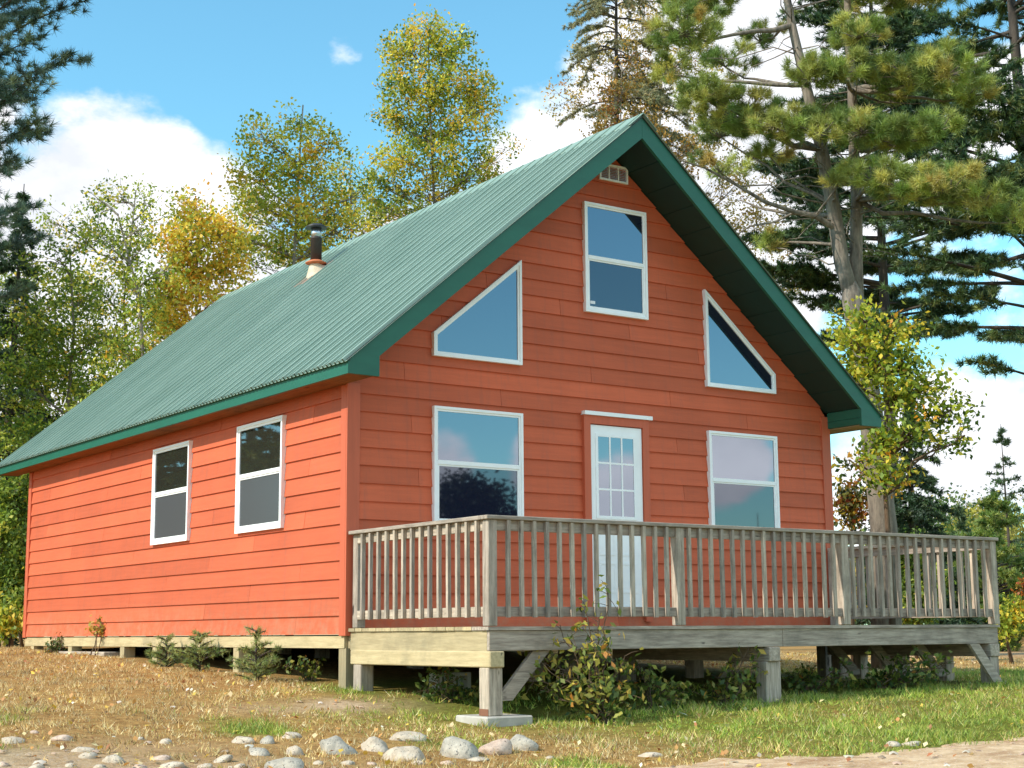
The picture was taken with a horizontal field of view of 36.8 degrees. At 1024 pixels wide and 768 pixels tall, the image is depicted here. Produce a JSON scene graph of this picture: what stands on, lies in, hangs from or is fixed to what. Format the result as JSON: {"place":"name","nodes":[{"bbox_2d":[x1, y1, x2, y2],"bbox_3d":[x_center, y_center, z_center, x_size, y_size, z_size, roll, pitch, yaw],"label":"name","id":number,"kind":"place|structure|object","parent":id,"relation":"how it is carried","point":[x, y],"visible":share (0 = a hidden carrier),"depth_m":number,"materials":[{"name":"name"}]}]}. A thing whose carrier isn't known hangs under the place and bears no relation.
{"place":"outdoors","nodes":[
{"label":"outdoors","id":0,"kind":"place"},
{"bbox_2d":[429,672,470,689],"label":"concrete block","id":1,"kind":"structure","parent":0,"point":[467,681],"depth_m":15.76,"materials":[{"name":"grey concrete"}]},
{"bbox_2d":[0,635,1023,767],"bbox_3d":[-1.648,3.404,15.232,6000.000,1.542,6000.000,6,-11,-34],"label":"ground","id":2,"kind":"structure","parent":0,"point":[394,678],"depth_m":13.51,"materials":[{"name":"brown plant"}]},
{"bbox_2d":[0,761,9,766],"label":"stone","id":3,"kind":"object","parent":2,"relation":"on","point":[3,764],"visible":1,"depth_m":9.93,"materials":[{"name":"stone"}]},
{"bbox_2d":[0,595,23,647],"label":"bush","id":4,"kind":"object","parent":2,"relation":"on","point":[10,621],"visible":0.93,"depth_m":24.84,"materials":[{"name":"yellow plant"}]},
{"bbox_2d":[1,586,24,646],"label":"bush","id":5,"kind":"object","parent":2,"relation":"on","point":[18,603],"visible":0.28,"depth_m":25.85,"materials":[{"name":"green plant"}]},
{"bbox_2d":[0,508,26,646],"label":"bush","id":6,"kind":"object","parent":2,"relation":"on","point":[12,571],"visible":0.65,"depth_m":27.28,"materials":[{"name":"green plant"}]},
{"bbox_2d":[2,736,24,743],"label":"stone","id":7,"kind":"object","parent":2,"relation":"on","point":[13,739],"visible":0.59,"depth_m":11.03,"materials":[{"name":"beige stone"}]},
{"bbox_2d":[0,451,28,646],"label":"bush","id":8,"kind":"object","parent":2,"relation":"on","point":[17,496],"visible":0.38,"depth_m":29.44,"materials":[{"name":"green plant"}]},
{"bbox_2d":[0,184,60,646],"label":"spruce tree","id":9,"kind":"object","parent":2,"relation":"on","point":[9,263],"visible":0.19,"depth_m":36.65,"materials":[{"name":"green plant"}]},
{"bbox_2d":[29,763,44,767],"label":"stone","id":10,"kind":"object","parent":2,"relation":"on","point":[39,765],"visible":1,"depth_m":9.88,"materials":[{"name":"beige stone"}]},
{"bbox_2d":[0,0,94,308],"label":"pine tree","id":11,"kind":"object","parent":2,"relation":"on","point":[13,91],"visible":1,"depth_m":31.22,"materials":[{"name":"green plant"}]},
{"bbox_2d":[44,632,69,652],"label":"shrub","id":12,"kind":"object","parent":2,"relation":"on","point":[57,645],"visible":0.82,"depth_m":22.21,"materials":[{"name":"green plant"}]},
{"bbox_2d":[0,246,114,480],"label":"birch tree","id":13,"kind":"object","parent":2,"relation":"on","point":[56,394],"visible":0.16,"depth_m":37.63,"materials":[{"name":"green plant"}]},
{"bbox_2d":[51,735,72,740],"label":"stone","id":14,"kind":"object","parent":2,"relation":"on","point":[60,738],"visible":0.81,"depth_m":11.16,"materials":[{"name":"stone"}]},
{"bbox_2d":[0,216,136,646],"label":"birch tree","id":15,"kind":"object","parent":2,"relation":"on","point":[31,372],"visible":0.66,"depth_m":31.91,"materials":[{"name":"green plant"}]},
{"bbox_2d":[65,763,76,766],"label":"stone","id":16,"kind":"object","parent":2,"relation":"on","point":[69,765],"visible":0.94,"depth_m":10.03,"materials":[{"name":"beige stone"}]},
{"bbox_2d":[71,747,94,751],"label":"stone","id":17,"kind":"object","parent":2,"relation":"on","point":[81,749],"visible":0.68,"depth_m":10.66,"materials":[{"name":"beige stone"}]},
{"bbox_2d":[78,751,97,758],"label":"stone","id":18,"kind":"object","parent":2,"relation":"on","point":[88,755],"visible":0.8,"depth_m":10.37,"materials":[{"name":"beige stone"}]},
{"bbox_2d":[58,651,119,655],"bbox_3d":[-6.123,3.847,21.882,0.380,0.085,2.800,6,-11,-34],"label":"board","id":19,"kind":"object","parent":2,"relation":"on","point":[106,653],"visible":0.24,"depth_m":20.99,"materials":[{"name":"grey wood"}]},
{"bbox_2d":[85,615,107,655],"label":"shrub","id":20,"kind":"object","parent":2,"relation":"on","point":[98,631],"visible":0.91,"depth_m":20.88,"materials":[{"name":"orange plant"}]},
{"bbox_2d":[93,764,106,767],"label":"stone","id":21,"kind":"object","parent":2,"relation":"on","point":[100,766],"visible":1,"depth_m":10.03,"materials":[{"name":"beige stone"}]},
{"bbox_2d":[30,170,193,369],"bbox_3d":[-10.222,0.605,39.036,4.199,12.560,2.839,0,-9,-5],"label":"birch tree","id":22,"kind":"object","parent":2,"relation":"on","point":[122,200],"visible":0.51,"depth_m":39.47,"materials":[{"name":"green plant"}]},
{"bbox_2d":[102,754,124,763],"bbox_3d":[-2.671,2.528,10.302,0.153,0.101,0.118,7,-15,-2],"label":"stone","id":23,"kind":"object","parent":2,"relation":"on","point":[113,758],"visible":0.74,"depth_m":10.26,"materials":[{"name":"beige stone"}]},
{"bbox_2d":[63,181,194,413],"bbox_3d":[-7.417,0.557,29.582,2.299,9.089,2.395,6,-11,-34],"label":"birch tree","id":24,"kind":"object","parent":2,"relation":"on","point":[141,348],"visible":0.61,"depth_m":29.75,"materials":[{"name":"green plant"}]},
{"bbox_2d":[132,764,146,767],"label":"stone","id":25,"kind":"object","parent":2,"relation":"on","point":[138,766],"visible":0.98,"depth_m":10.09,"materials":[{"name":"stone"}]},
{"bbox_2d":[153,755,170,759],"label":"stone","id":26,"kind":"object","parent":2,"relation":"on","point":[163,757],"visible":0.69,"depth_m":10.52,"materials":[{"name":"stone"}]},
{"bbox_2d":[144,631,183,666],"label":"spruce seedling","id":27,"kind":"object","parent":2,"relation":"on","point":[155,654],"visible":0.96,"depth_m":18.55,"materials":[{"name":"green plant"}]},
{"bbox_2d":[159,738,171,743],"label":"stone","id":28,"kind":"object","parent":2,"relation":"on","point":[165,740],"visible":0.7,"depth_m":11.28,"materials":[{"name":"beige stone"}]},
{"bbox_2d":[160,761,184,767],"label":"stone","id":29,"kind":"object","parent":2,"relation":"on","point":[173,764],"visible":0.94,"depth_m":10.20,"materials":[{"name":"beige stone"}]},
{"bbox_2d":[168,647,197,658],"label":"concrete block","id":30,"kind":"structure","parent":2,"relation":"on","point":[183,648],"depth_m":20.25,"materials":[{"name":"beige concrete"}]},
{"bbox_2d":[140,173,259,635],"bbox_3d":[-6.390,0.457,30.636,2.642,9.663,2.097,6,-11,-34],"label":"birch tree","id":31,"kind":"object","parent":2,"relation":"on","point":[192,228],"visible":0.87,"depth_m":30.90,"materials":[{"name":"yellow plant"}]},
{"bbox_2d":[168,626,231,670],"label":"spruce seedling","id":32,"kind":"object","parent":2,"relation":"on","point":[201,655],"visible":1,"depth_m":17.70,"materials":[{"name":"green plant"}]},
{"bbox_2d":[197,763,212,767],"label":"stone","id":33,"kind":"object","parent":2,"relation":"on","point":[205,765],"visible":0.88,"depth_m":10.22,"materials":[{"name":"beige stone"}]},
{"bbox_2d":[213,755,232,762],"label":"stone","id":34,"kind":"object","parent":2,"relation":"on","point":[222,758],"visible":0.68,"depth_m":10.47,"materials":[{"name":"beige stone"}]},
{"bbox_2d":[234,763,244,767],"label":"stone","id":35,"kind":"object","parent":2,"relation":"on","point":[237,765],"visible":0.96,"depth_m":10.23,"materials":[{"name":"beige stone"}]},
{"bbox_2d":[232,736,254,743],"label":"stone","id":36,"kind":"object","parent":2,"relation":"on","point":[242,739],"visible":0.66,"depth_m":11.50,"materials":[{"name":"beige stone"}]},
{"bbox_2d":[227,624,283,681],"bbox_3d":[-2.654,2.849,16.107,0.647,0.726,0.738,6,-11,-34],"label":"spruce seedling","id":37,"kind":"object","parent":2,"relation":"on","point":[259,670],"visible":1,"depth_m":16.03,"materials":[{"name":"green plant"}]},
{"bbox_2d":[249,747,269,755],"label":"stone","id":38,"kind":"object","parent":2,"relation":"on","point":[256,751],"visible":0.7,"depth_m":10.86,"materials":[{"name":"grey stone"}]},
{"bbox_2d":[260,735,274,743],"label":"stone","id":39,"kind":"object","parent":2,"relation":"on","point":[267,739],"visible":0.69,"depth_m":11.53,"materials":[{"name":"grey stone"}]},
{"bbox_2d":[264,757,303,767],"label":"stone","id":40,"kind":"object","parent":2,"relation":"on","point":[288,762],"visible":0.98,"depth_m":10.10,"materials":[{"name":"grey stone"}]},
{"bbox_2d":[282,732,301,738],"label":"stone","id":41,"kind":"object","parent":2,"relation":"on","point":[297,735],"visible":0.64,"depth_m":11.82,"materials":[{"name":"beige stone"}]},
{"bbox_2d":[286,745,303,754],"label":"stone","id":42,"kind":"object","parent":2,"relation":"on","point":[295,750],"visible":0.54,"depth_m":11.02,"materials":[{"name":"beige stone"}]},
{"bbox_2d":[216,97,383,275],"bbox_3d":[-4.827,-0.308,34.180,3.409,12.415,2.697,6,-11,-34],"label":"poplar tree","id":43,"kind":"object","parent":2,"relation":"on","point":[301,211],"visible":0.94,"depth_m":34.63,"materials":[{"name":"green plant"}]},
{"bbox_2d":[282,655,325,680],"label":"shrub","id":44,"kind":"object","parent":2,"relation":"on","point":[307,674],"visible":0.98,"depth_m":16.16,"materials":[{"name":"green plant"}]},
{"bbox_2d":[313,760,323,764],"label":"stone","id":45,"kind":"object","parent":2,"relation":"on","point":[318,762],"visible":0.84,"depth_m":10.48,"materials":[{"name":"beige stone"}]},
{"bbox_2d":[319,735,357,754],"bbox_3d":[-1.265,2.675,11.210,0.272,0.229,0.218,3,-10,-20],"label":"stone","id":46,"kind":"object","parent":2,"relation":"on","point":[335,743],"visible":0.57,"depth_m":11.14,"materials":[{"name":"grey stone"}]},
{"bbox_2d":[341,760,354,764],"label":"stone","id":47,"kind":"object","parent":2,"relation":"on","point":[348,762],"visible":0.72,"depth_m":10.53,"materials":[{"name":"beige stone"}]},
{"bbox_2d":[217,124,530,276],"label":"poplar tree","id":48,"kind":"object","parent":2,"relation":"on","point":[369,224],"visible":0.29,"depth_m":41.88,"materials":[{"name":"green plant"}]},
{"bbox_2d":[361,736,387,751],"bbox_3d":[-1.012,2.704,11.402,0.227,0.167,0.177,8,3,12],"label":"stone","id":49,"kind":"object","parent":2,"relation":"on","point":[374,744],"visible":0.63,"depth_m":11.36,"materials":[{"name":"beige stone"}]},
{"bbox_2d":[382,746,424,761],"bbox_3d":[-0.777,2.683,11.012,0.306,0.181,0.225,-3,-10,26],"label":"stone","id":50,"kind":"object","parent":2,"relation":"on","point":[409,752],"visible":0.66,"depth_m":10.95,"materials":[{"name":"beige stone"}]},
{"bbox_2d":[389,731,426,741],"bbox_3d":[-0.812,2.769,11.992,0.300,0.126,0.216,5,-15,-12],"label":"stone","id":51,"kind":"object","parent":2,"relation":"on","point":[403,735],"visible":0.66,"depth_m":11.93,"materials":[{"name":"beige stone"}]},
{"bbox_2d":[413,760,424,764],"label":"stone","id":52,"kind":"object","parent":2,"relation":"on","point":[420,762],"visible":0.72,"depth_m":10.73,"materials":[{"name":"beige stone"}]},
{"bbox_2d":[344,3,517,221],"bbox_3d":[-1.905,-1.438,36.609,4.164,15.580,2.782,3,-10,-21],"label":"poplar tree","id":53,"kind":"object","parent":2,"relation":"on","point":[434,89],"visible":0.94,"depth_m":37.25,"materials":[{"name":"green plant"}]},
{"bbox_2d":[0,113,883,688],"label":"cabin","id":54,"kind":"object","parent":2,"relation":"on","point":[610,323],"visible":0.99,"depth_m":17.98,"materials":[{"name":"paint"}]},
{"bbox_2d":[150,440,192,544],"bbox_3d":[-4.277,1.382,19.316,0.062,1.228,1.168,6,-11,-34],"label":"window","id":55,"kind":"structure","parent":54,"relation":"in","point":[171,501],"depth_m":19.29,"materials":[{"name":"white plastic"}]},
{"bbox_2d":[234,415,286,533],"bbox_3d":[-2.823,1.030,17.250,0.062,1.234,1.173,6,-11,-34],"label":"window","id":56,"kind":"structure","parent":54,"relation":"in","point":[260,445],"depth_m":17.22,"materials":[{"name":"grey glass"}]},
{"bbox_2d":[431,260,522,365],"bbox_3d":[-0.377,-0.843,16.798,1.152,1.195,0.062,6,-11,-34],"label":"window","id":57,"kind":"structure","parent":54,"relation":"in","point":[488,328],"depth_m":16.85,"materials":[{"name":"blue glass"}]},
{"bbox_2d":[431,405,523,520],"bbox_3d":[-0.361,0.902,16.517,1.149,1.261,0.062,6,-11,-34],"label":"window","id":58,"kind":"structure","parent":54,"relation":"in","point":[477,469],"depth_m":16.50,"materials":[{"name":"blue glass"}]},
{"bbox_2d":[582,201,648,319],"bbox_3d":[1.209,-1.436,18.013,0.928,1.304,0.062,6,-11,-34],"label":"window","id":59,"kind":"structure","parent":54,"relation":"in","point":[614,242],"depth_m":18.00,"materials":[{"name":"blue glass"}]},
{"bbox_2d":[591,425,642,606],"bbox_3d":[1.193,1.504,17.518,0.750,2.048,0.047,6,-11,-34],"label":"door","id":60,"kind":"structure","parent":54,"relation":"in","point":[616,452],"depth_m":17.53,"materials":[{"name":"white paint"}]},
{"bbox_2d":[702,289,775,393],"bbox_3d":[2.808,-0.512,18.983,1.141,1.198,0.062,6,-11,-34],"label":"window","id":61,"kind":"structure","parent":54,"relation":"in","point":[731,362],"depth_m":18.85,"materials":[{"name":"blue glass"}]},
{"bbox_2d":[706,430,779,527],"bbox_3d":[2.816,1.205,18.702,1.130,1.208,0.062,6,-11,-34],"label":"window","id":62,"kind":"structure","parent":54,"relation":"in","point":[743,475],"depth_m":18.69,"materials":[{"name":"grey glass"}]},
{"bbox_2d":[413,666,478,702],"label":"shrub","id":63,"kind":"object","parent":2,"relation":"on","point":[441,694],"visible":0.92,"depth_m":14.54,"materials":[{"name":"green plant"}]},
{"bbox_2d":[440,760,453,764],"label":"stone","id":64,"kind":"object","parent":2,"relation":"on","point":[444,762],"visible":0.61,"depth_m":10.84,"materials":[{"name":"stone"}]},
{"bbox_2d":[439,736,478,758],"bbox_3d":[-0.393,2.731,11.302,0.319,0.276,0.252,-5,-7,22],"label":"stone","id":65,"kind":"object","parent":2,"relation":"on","point":[456,747],"visible":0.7,"depth_m":11.21,"materials":[{"name":"grey stone"}]},
{"bbox_2d":[466,756,488,761],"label":"stone","id":66,"kind":"object","parent":2,"relation":"on","point":[478,758],"visible":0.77,"depth_m":11.06,"materials":[{"name":"beige stone"}]},
{"bbox_2d":[456,713,532,727],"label":"footing slab","id":67,"kind":"structure","parent":2,"relation":"on","point":[505,719],"depth_m":13.28,"materials":[{"name":"concrete"}]},
{"bbox_2d":[478,738,512,754],"bbox_3d":[-0.128,2.754,11.504,0.294,0.168,0.247,-8,-7,-30],"label":"stone","id":68,"kind":"object","parent":2,"relation":"on","point":[503,746],"visible":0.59,"depth_m":11.43,"materials":[{"name":"stone"}]},
{"bbox_2d":[0,700,1023,767],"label":"gravel","id":69,"kind":"structure","parent":2,"relation":"on","point":[250,745],"depth_m":11.07,"materials":[{"name":"grey stone"}]},
{"bbox_2d":[0,649,1023,767],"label":"fallen leaves","id":70,"kind":"object","parent":2,"relation":"on","point":[230,693],"visible":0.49,"depth_m":13.31,"materials":[{"name":"brown plant"}]},
{"bbox_2d":[510,734,538,750],"bbox_3d":[0.082,2.777,11.751,0.273,0.197,0.181,-8,-12,40],"label":"stone","id":71,"kind":"object","parent":2,"relation":"on","point":[523,742],"visible":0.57,"depth_m":11.67,"materials":[{"name":"grey stone"}]},
{"bbox_2d":[86,472,1023,637],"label":"woods","id":72,"kind":"object","parent":2,"relation":"on","point":[972,519],"visible":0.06,"depth_m":85.86,"materials":[{"name":"green plant"}]},
{"bbox_2d":[517,575,646,724],"bbox_3d":[0.589,2.424,13.657,1.152,1.433,0.691,-5,-10,28],"label":"shrub","id":73,"kind":"object","parent":2,"relation":"on","point":[597,704],"visible":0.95,"depth_m":13.55,"materials":[{"name":"green plant"}]},
{"bbox_2d":[555,0,716,204],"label":"spruce tree","id":74,"kind":"object","parent":2,"relation":"on","point":[595,9],"visible":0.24,"depth_m":44.70,"materials":[{"name":"green plant"}]},
{"bbox_2d":[638,752,662,756],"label":"stone","id":75,"kind":"object","parent":2,"relation":"on","point":[651,754],"visible":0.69,"depth_m":11.46,"materials":[{"name":"beige stone"}]},
{"bbox_2d":[579,32,722,183],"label":"birch tree","id":76,"kind":"object","parent":2,"relation":"on","point":[620,93],"visible":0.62,"depth_m":40.25,"materials":[{"name":"green plant"}]},
{"bbox_2d":[623,656,706,710],"bbox_3d":[1.435,2.884,14.444,0.799,0.646,0.525,-1,-9,6],"label":"shrub","id":77,"kind":"object","parent":2,"relation":"on","point":[646,687],"visible":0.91,"depth_m":14.43,"materials":[{"name":"green plant"}]},
{"bbox_2d":[539,0,806,294],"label":"tree","id":78,"kind":"object","parent":2,"relation":"on","point":[737,226],"visible":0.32,"depth_m":47.41,"materials":[{"name":"green plant"}]},
{"bbox_2d":[348,515,1002,715],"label":"deck","id":79,"kind":"structure","parent":2,"relation":"on","point":[485,648],"depth_m":14.98,"materials":[{"name":"grey wood"}]},
{"bbox_2d":[701,642,767,704],"bbox_3d":[2.195,2.853,15.073,0.655,0.743,0.563,1,-9,-9],"label":"shrub","id":80,"kind":"object","parent":2,"relation":"on","point":[728,692],"visible":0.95,"depth_m":15.05,"materials":[{"name":"green plant"}]},
{"bbox_2d":[781,663,824,689],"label":"weed","id":81,"kind":"object","parent":2,"relation":"on","point":[808,673],"visible":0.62,"depth_m":16.34,"materials":[{"name":"green plant"}]},
{"bbox_2d":[637,0,1023,669],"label":"pine tree","id":82,"kind":"object","parent":2,"relation":"on","point":[733,114],"visible":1,"depth_m":23.61,"materials":[{"name":"green plant"}]},
{"bbox_2d":[789,650,874,693],"bbox_3d":[3.287,3.038,16.007,0.993,0.562,0.492,-1,-9,6],"label":"shrub","id":83,"kind":"object","parent":2,"relation":"on","point":[812,685],"visible":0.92,"depth_m":16.00,"materials":[{"name":"green plant"}]},
{"bbox_2d":[832,449,869,660],"bbox_3d":[5.936,2.919,26.270,1.092,3.832,0.919,-1,-9,2],"label":"bush","id":84,"kind":"object","parent":2,"relation":"on","point":[849,503],"visible":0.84,"depth_m":26.28,"materials":[{"name":"green plant"}]},
{"bbox_2d":[738,0,1007,496],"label":"pine tree","id":85,"kind":"object","parent":2,"relation":"on","point":[906,26],"visible":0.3,"depth_m":39.56,"materials":[{"name":"green plant"}]},
{"bbox_2d":[886,741,900,746],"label":"stone","id":86,"kind":"object","parent":2,"relation":"on","point":[893,743],"visible":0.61,"depth_m":11.96,"materials":[{"name":"beige stone"}]},
{"bbox_2d":[820,293,986,660],"bbox_3d":[5.520,1.383,21.768,2.450,5.542,1.596,-3,-10,16],"label":"maple tree","id":87,"kind":"object","parent":2,"relation":"on","point":[879,369],"visible":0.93,"depth_m":21.84,"materials":[{"name":"green plant"}]},
{"bbox_2d":[863,645,955,688],"bbox_3d":[4.253,3.108,16.494,0.978,0.660,0.586,-2,-9,10],"label":"shrub","id":88,"kind":"object","parent":2,"relation":"on","point":[881,681],"visible":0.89,"depth_m":16.45,"materials":[{"name":"green plant"}]},
{"bbox_2d":[901,741,920,745],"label":"stone","id":89,"kind":"object","parent":2,"relation":"on","point":[909,743],"visible":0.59,"depth_m":12.01,"materials":[{"name":"beige stone"}]},
{"bbox_2d":[803,0,1023,378],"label":"pine tree","id":90,"kind":"object","parent":2,"relation":"on","point":[989,125],"visible":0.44,"depth_m":29.80,"materials":[{"name":"green plant"}]},
{"bbox_2d":[855,378,984,627],"bbox_3d":[9.096,2.928,34.816,3.389,6.760,3.280,6,-11,-34],"label":"spruce tree","id":91,"kind":"object","parent":2,"relation":"on","point":[912,513],"visible":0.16,"depth_m":34.55,"materials":[{"name":"green plant"}]},
{"bbox_2d":[900,526,957,658],"bbox_3d":[7.573,3.945,28.788,1.422,2.585,1.488,-7,-11,33],"label":"bush","id":92,"kind":"object","parent":2,"relation":"on","point":[916,621],"visible":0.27,"depth_m":28.60,"materials":[{"name":"green plant"}]},
{"bbox_2d":[949,503,982,627],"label":"spruce tree","id":93,"kind":"object","parent":2,"relation":"on","point":[961,522],"visible":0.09,"depth_m":61.29,"materials":[{"name":"green plant"}]},
{"bbox_2d":[946,490,1023,651],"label":"pine tree","id":94,"kind":"object","parent":2,"relation":"on","point":[993,524],"visible":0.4,"depth_m":39.61,"materials":[{"name":"green plant"}]},
{"bbox_2d":[979,424,1023,643],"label":"pine tree","id":95,"kind":"object","parent":2,"relation":"on","point":[1004,459],"visible":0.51,"depth_m":55.23,"materials":[{"name":"green plant"}]},
{"bbox_2d":[986,590,1023,663],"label":"bush","id":96,"kind":"object","parent":2,"relation":"on","point":[1014,613],"visible":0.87,"depth_m":26.22,"materials":[{"name":"green plant"}]},
{"bbox_2d":[1010,572,1023,602],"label":"bush","id":97,"kind":"object","parent":2,"relation":"on","point":[1021,589],"visible":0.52,"depth_m":31.07,"materials":[{"name":"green plant"}]},
{"bbox_2d":[0,0,1023,636],"label":"sky","id":98,"kind":"structure","parent":0,"point":[168,84],"materials":[{"name":"blue"}]},
{"bbox_2d":[572,737,1023,767],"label":"dirt road","id":99,"kind":"structure","parent":0,"point":[998,755],"depth_m":11.13,"materials":[{"name":"beige soil"}]}
]}

